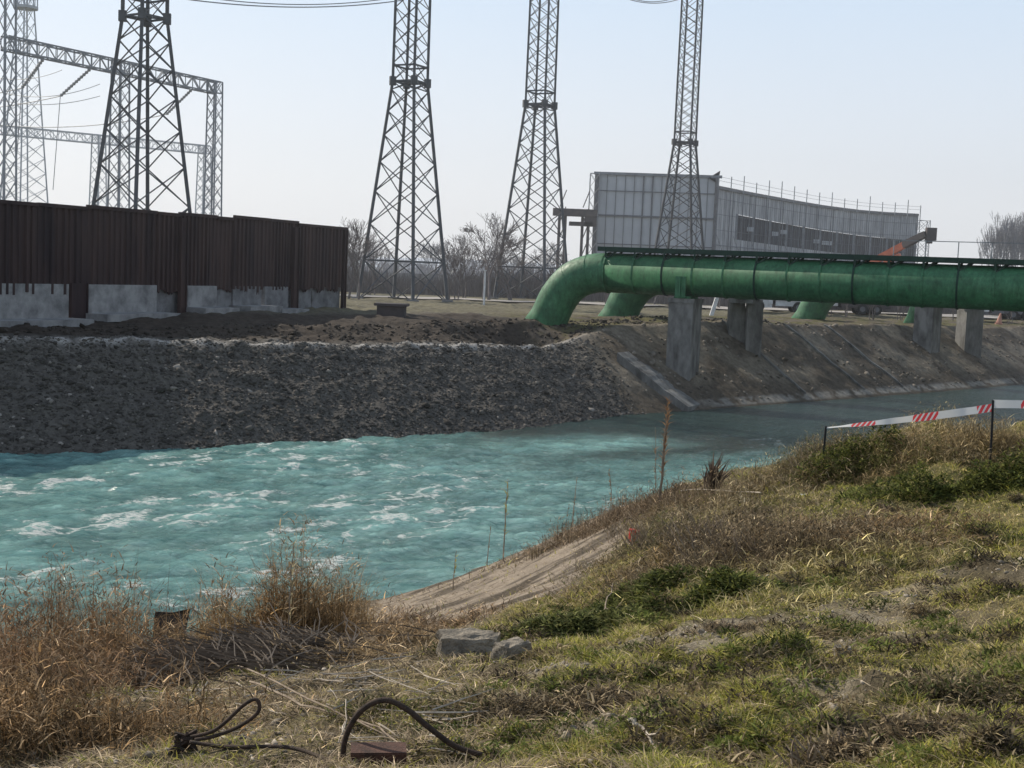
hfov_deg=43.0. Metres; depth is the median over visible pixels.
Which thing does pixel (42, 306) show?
concrete block
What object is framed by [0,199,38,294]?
corrugated panel
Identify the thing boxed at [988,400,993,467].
barrier post
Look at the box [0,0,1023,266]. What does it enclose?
sky
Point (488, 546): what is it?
dry stalk
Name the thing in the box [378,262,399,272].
bare tree
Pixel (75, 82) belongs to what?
insulator string
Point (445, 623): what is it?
dry weeds
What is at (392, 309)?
manhole
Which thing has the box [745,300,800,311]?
truck
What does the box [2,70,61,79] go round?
power line
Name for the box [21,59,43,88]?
insulator string
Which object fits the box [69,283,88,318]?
steel post
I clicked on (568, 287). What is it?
green pipeline
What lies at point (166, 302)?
concrete block
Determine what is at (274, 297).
concrete block
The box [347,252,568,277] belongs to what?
distant thicket
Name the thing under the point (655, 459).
dry stalk
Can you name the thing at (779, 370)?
concrete strip
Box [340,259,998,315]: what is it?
thicket
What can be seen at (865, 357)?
concrete strip
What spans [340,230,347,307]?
steel post
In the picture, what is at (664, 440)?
dry stalk
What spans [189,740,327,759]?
cable
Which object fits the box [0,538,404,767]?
dry reeds
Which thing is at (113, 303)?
concrete block
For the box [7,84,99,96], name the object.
power line
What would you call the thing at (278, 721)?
pebbles
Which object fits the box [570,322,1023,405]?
slope rubble
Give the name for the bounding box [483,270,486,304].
white post
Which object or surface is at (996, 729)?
weeds
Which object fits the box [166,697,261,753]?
cable
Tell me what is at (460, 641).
concrete chunk
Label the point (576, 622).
green plant
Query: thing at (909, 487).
green bush
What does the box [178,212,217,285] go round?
corrugated panel
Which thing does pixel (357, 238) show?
bare tree
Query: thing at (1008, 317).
bare tree
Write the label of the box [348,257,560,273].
hills
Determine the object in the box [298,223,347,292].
corrugated panel
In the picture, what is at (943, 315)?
dirt road
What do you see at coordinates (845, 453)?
green bush
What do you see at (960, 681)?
dead weed
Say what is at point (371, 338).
earth clods
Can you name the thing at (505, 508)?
dry stalk
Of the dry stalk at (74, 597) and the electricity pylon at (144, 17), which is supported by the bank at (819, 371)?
the electricity pylon at (144, 17)
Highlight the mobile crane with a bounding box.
[865,227,936,261]
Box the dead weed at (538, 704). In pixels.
[427,662,718,748]
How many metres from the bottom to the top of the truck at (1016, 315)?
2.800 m
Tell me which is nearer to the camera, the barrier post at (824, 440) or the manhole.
the barrier post at (824, 440)
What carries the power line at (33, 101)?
attached to the insulator string at (75, 82)
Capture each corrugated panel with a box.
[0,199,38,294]
[36,202,88,293]
[86,205,157,284]
[155,212,180,294]
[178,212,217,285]
[215,216,233,291]
[231,215,270,294]
[268,219,298,289]
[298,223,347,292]
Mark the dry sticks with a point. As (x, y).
(435, 711)
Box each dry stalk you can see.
[53,553,92,649]
[286,540,297,627]
[452,551,458,589]
[487,527,490,565]
[501,481,508,560]
[572,480,579,527]
[608,469,612,513]
[653,431,660,494]
[654,395,673,499]
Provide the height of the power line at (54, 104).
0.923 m
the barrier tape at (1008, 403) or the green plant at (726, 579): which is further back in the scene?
the barrier tape at (1008, 403)
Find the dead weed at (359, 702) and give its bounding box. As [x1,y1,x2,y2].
[259,678,603,738]
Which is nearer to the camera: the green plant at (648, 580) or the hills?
the green plant at (648, 580)
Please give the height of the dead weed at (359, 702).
0.493 m
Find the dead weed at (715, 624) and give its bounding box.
[675,614,790,637]
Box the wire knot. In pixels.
[174,729,197,754]
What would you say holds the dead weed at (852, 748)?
on the river bank at (556, 565)
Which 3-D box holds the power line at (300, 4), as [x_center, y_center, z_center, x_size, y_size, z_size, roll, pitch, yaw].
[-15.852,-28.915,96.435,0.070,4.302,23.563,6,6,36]
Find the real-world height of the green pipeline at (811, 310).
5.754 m
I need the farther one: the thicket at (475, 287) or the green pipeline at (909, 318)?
the thicket at (475, 287)
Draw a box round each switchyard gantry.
[0,0,222,215]
[0,125,211,213]
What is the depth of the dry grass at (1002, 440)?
20.36 m
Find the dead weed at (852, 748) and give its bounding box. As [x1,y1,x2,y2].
[615,703,1023,767]
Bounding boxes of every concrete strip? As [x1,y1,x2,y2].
[617,351,699,410]
[721,320,805,393]
[783,323,864,389]
[824,324,902,386]
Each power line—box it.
[0,96,59,106]
[1,114,165,127]
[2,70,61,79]
[6,96,98,104]
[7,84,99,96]
[191,0,403,7]
[225,0,376,4]
[631,0,675,3]
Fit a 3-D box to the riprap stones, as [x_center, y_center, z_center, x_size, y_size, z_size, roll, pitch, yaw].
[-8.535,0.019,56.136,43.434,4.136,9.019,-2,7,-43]
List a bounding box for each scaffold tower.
[588,173,599,253]
[914,220,930,262]
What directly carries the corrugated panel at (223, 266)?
attached to the concrete block at (223, 298)
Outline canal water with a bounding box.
[0,384,1023,653]
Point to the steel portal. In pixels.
(588, 216)
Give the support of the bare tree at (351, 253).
on the bank at (819, 371)
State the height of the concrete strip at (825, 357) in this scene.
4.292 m
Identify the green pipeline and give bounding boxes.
[525,246,1023,325]
[598,240,1023,316]
[791,301,834,319]
[903,307,914,322]
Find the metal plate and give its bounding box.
[153,609,189,642]
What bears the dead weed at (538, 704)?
on the river bank at (556, 565)
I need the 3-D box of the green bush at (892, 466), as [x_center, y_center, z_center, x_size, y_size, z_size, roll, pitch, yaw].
[6.427,1.321,20.838,4.951,1.371,3.269,4,5,18]
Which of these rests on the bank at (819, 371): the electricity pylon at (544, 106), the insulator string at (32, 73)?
the electricity pylon at (544, 106)
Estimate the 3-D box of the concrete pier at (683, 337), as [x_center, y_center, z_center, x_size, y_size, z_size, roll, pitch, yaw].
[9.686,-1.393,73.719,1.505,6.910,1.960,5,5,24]
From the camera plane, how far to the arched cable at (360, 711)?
7.16 m
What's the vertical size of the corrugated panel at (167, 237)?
4.044 m
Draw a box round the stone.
[833,644,851,657]
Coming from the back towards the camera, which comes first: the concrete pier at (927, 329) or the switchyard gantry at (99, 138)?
the switchyard gantry at (99, 138)
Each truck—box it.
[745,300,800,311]
[831,303,890,314]
[984,310,1023,319]
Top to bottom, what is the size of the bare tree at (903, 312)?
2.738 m
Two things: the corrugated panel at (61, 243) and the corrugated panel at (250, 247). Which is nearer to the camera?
the corrugated panel at (61, 243)
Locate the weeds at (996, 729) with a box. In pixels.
[391,478,1023,767]
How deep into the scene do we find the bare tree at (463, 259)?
123.42 m
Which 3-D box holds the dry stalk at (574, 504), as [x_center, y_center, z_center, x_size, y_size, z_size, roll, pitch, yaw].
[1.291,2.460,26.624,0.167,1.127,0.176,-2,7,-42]
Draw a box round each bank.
[0,291,1023,453]
[0,421,1023,767]
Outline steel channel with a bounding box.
[350,742,406,767]
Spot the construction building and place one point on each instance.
(630, 205)
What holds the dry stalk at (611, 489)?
on the river bank at (556, 565)
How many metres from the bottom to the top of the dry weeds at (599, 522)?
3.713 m
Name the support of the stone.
on the river bank at (556, 565)
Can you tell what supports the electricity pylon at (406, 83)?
on the bank at (819, 371)
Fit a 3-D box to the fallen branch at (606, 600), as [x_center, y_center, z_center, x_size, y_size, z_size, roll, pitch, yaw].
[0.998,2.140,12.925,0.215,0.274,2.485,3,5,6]
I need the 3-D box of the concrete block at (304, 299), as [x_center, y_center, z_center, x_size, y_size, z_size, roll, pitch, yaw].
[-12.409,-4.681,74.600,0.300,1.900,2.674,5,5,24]
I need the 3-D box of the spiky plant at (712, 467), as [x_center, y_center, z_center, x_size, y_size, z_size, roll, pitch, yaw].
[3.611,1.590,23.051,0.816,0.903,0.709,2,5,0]
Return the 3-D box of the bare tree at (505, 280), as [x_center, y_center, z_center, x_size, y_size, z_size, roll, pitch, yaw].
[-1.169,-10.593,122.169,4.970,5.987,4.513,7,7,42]
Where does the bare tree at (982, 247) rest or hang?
on the bank at (819, 371)
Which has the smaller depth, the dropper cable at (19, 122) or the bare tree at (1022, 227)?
the dropper cable at (19, 122)
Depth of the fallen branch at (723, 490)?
22.04 m
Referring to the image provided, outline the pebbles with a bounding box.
[0,503,1021,767]
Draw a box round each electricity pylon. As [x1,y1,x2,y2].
[91,0,191,212]
[351,0,452,301]
[490,0,567,298]
[653,0,703,255]
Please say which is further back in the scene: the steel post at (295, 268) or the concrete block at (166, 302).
the steel post at (295, 268)
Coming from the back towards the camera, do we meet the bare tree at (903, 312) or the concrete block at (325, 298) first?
the bare tree at (903, 312)
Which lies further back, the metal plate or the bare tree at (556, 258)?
the bare tree at (556, 258)
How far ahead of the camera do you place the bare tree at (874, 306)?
114.74 m
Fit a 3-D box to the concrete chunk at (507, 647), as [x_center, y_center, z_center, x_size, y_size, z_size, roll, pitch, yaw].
[-0.005,2.135,10.368,0.300,0.190,0.215,-2,6,-38]
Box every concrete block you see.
[0,283,93,326]
[86,284,180,321]
[157,290,177,312]
[186,286,239,313]
[217,289,230,306]
[229,286,282,311]
[261,286,308,313]
[288,288,310,307]
[311,287,339,307]
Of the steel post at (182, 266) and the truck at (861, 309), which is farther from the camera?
the truck at (861, 309)
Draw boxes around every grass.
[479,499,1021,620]
[541,396,1023,637]
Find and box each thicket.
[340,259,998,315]
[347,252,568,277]
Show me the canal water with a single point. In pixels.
(428, 506)
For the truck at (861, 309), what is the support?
on the bank at (819, 371)
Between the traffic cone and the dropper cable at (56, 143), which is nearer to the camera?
the traffic cone
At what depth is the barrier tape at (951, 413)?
20.71 m
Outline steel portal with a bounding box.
[553,190,597,269]
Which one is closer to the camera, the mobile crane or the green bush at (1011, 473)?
the green bush at (1011, 473)
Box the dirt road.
[340,294,1008,318]
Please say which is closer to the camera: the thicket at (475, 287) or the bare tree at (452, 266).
the bare tree at (452, 266)
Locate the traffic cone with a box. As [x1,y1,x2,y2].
[995,313,1002,323]
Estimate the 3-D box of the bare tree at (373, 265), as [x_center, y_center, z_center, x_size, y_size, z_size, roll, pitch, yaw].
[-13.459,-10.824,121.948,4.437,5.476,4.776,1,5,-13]
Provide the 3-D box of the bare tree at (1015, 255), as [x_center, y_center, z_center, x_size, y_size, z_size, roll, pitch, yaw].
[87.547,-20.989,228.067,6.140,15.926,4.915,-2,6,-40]
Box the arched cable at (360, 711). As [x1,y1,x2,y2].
[340,697,482,760]
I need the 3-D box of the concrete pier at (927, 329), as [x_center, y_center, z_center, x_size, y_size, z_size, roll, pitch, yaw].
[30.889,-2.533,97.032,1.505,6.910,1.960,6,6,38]
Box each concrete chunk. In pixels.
[435,628,500,659]
[489,637,531,662]
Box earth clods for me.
[0,315,782,345]
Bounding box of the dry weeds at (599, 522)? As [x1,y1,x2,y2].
[438,446,956,591]
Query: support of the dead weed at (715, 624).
on the river bank at (556, 565)
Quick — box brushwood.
[43,602,434,696]
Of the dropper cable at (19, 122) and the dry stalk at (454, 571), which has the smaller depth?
the dry stalk at (454, 571)
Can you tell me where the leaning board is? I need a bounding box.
[709,297,718,315]
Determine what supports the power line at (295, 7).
attached to the electricity pylon at (144, 17)
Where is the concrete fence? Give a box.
[351,271,546,286]
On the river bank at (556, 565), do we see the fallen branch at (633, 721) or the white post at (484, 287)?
the fallen branch at (633, 721)
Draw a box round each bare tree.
[340,217,393,299]
[347,234,373,291]
[349,241,392,294]
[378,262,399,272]
[409,239,463,280]
[415,263,428,273]
[430,255,477,299]
[438,234,490,297]
[439,254,468,273]
[457,213,529,300]
[467,257,482,271]
[478,241,530,299]
[495,251,527,273]
[524,264,542,273]
[527,242,564,279]
[843,303,850,316]
[869,305,876,319]
[897,306,908,319]
[976,223,1011,265]
[980,213,1022,265]
[996,218,1023,266]
[1004,311,1013,323]
[1008,211,1023,266]
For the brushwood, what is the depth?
11.84 m
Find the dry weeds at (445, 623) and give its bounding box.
[242,588,556,665]
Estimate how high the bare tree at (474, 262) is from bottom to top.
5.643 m
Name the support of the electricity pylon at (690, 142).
on the bank at (819, 371)
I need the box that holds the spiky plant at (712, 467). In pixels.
[695,451,735,494]
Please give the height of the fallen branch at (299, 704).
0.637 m
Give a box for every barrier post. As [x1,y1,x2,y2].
[821,426,826,467]
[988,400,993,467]
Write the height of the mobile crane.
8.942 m
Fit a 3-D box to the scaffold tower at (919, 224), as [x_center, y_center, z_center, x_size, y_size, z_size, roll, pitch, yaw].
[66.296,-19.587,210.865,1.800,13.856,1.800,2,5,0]
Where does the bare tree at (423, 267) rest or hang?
on the plain
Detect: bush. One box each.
[534,508,785,587]
[725,421,900,496]
[751,423,929,491]
[785,452,1023,516]
[786,425,1012,495]
[927,438,1023,501]
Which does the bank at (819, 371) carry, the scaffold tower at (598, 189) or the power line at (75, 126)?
the scaffold tower at (598, 189)
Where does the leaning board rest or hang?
on the bank at (819, 371)
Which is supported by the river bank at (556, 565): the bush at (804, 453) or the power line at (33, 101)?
the bush at (804, 453)
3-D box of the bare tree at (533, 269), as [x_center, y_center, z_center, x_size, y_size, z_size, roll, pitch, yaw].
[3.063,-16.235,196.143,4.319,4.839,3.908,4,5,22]
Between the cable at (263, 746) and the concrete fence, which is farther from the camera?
the concrete fence
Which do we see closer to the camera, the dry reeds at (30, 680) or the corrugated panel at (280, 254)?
the dry reeds at (30, 680)
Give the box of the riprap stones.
[0,333,646,454]
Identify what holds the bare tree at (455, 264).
on the plain
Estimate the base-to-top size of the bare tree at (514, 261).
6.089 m
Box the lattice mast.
[0,0,48,202]
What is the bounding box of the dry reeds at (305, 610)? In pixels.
[112,506,433,644]
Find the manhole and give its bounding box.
[374,302,409,317]
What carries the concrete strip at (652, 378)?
on the bank at (819, 371)
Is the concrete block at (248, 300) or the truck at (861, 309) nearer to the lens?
the concrete block at (248, 300)
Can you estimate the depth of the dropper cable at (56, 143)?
120.87 m
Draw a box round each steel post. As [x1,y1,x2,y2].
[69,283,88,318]
[177,218,188,312]
[291,227,300,307]
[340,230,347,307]
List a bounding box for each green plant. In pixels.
[485,595,692,641]
[529,562,778,613]
[618,564,854,621]
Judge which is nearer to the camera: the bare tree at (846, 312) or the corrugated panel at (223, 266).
the corrugated panel at (223, 266)
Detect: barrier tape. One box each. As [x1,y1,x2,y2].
[827,404,991,427]
[994,400,1023,407]
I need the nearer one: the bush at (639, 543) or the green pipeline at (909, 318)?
the bush at (639, 543)
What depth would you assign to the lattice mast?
147.66 m
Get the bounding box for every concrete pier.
[666,298,703,380]
[727,299,763,357]
[913,307,942,352]
[955,309,983,358]
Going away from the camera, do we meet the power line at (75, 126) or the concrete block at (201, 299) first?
the concrete block at (201, 299)
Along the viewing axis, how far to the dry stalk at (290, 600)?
14.55 m
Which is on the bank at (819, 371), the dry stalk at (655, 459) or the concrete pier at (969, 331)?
the concrete pier at (969, 331)
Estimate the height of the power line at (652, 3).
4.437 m
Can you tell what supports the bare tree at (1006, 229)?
on the bank at (819, 371)
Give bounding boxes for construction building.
[591,171,920,262]
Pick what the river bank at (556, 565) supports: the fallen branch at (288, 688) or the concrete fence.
the fallen branch at (288, 688)
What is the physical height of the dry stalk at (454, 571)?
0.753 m
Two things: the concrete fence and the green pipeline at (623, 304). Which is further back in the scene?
the concrete fence
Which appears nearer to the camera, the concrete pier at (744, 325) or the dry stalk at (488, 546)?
the dry stalk at (488, 546)
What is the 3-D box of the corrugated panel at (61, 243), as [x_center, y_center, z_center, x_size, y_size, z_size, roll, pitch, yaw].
[-19.893,-5.807,57.535,0.292,4.234,3.136,5,5,24]
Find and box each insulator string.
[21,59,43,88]
[60,68,90,96]
[166,89,191,114]
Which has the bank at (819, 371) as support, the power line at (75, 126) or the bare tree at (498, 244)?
the bare tree at (498, 244)
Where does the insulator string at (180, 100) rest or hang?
hanging from the switchyard gantry at (214, 92)
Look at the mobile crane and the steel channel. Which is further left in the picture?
the steel channel
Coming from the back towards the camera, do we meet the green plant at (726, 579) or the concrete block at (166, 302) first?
the concrete block at (166, 302)
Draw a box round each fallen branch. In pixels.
[235,665,395,739]
[249,681,410,752]
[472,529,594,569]
[595,579,621,637]
[628,718,663,749]
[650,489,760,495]
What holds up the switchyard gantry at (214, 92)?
on the bank at (819, 371)
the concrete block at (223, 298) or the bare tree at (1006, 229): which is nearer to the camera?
the concrete block at (223, 298)
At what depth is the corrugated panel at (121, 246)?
60.84 m
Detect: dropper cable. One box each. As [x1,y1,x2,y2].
[14,88,21,185]
[53,97,60,187]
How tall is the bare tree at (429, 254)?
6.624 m
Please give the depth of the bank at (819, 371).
68.86 m
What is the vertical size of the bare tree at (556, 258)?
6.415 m
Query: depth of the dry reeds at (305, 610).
15.56 m
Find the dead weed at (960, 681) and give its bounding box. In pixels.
[752,660,1023,719]
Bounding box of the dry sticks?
[135,635,502,757]
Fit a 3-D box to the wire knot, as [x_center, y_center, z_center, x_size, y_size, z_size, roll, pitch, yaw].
[-1.952,2.143,7.786,0.155,0.154,0.089,2,5,0]

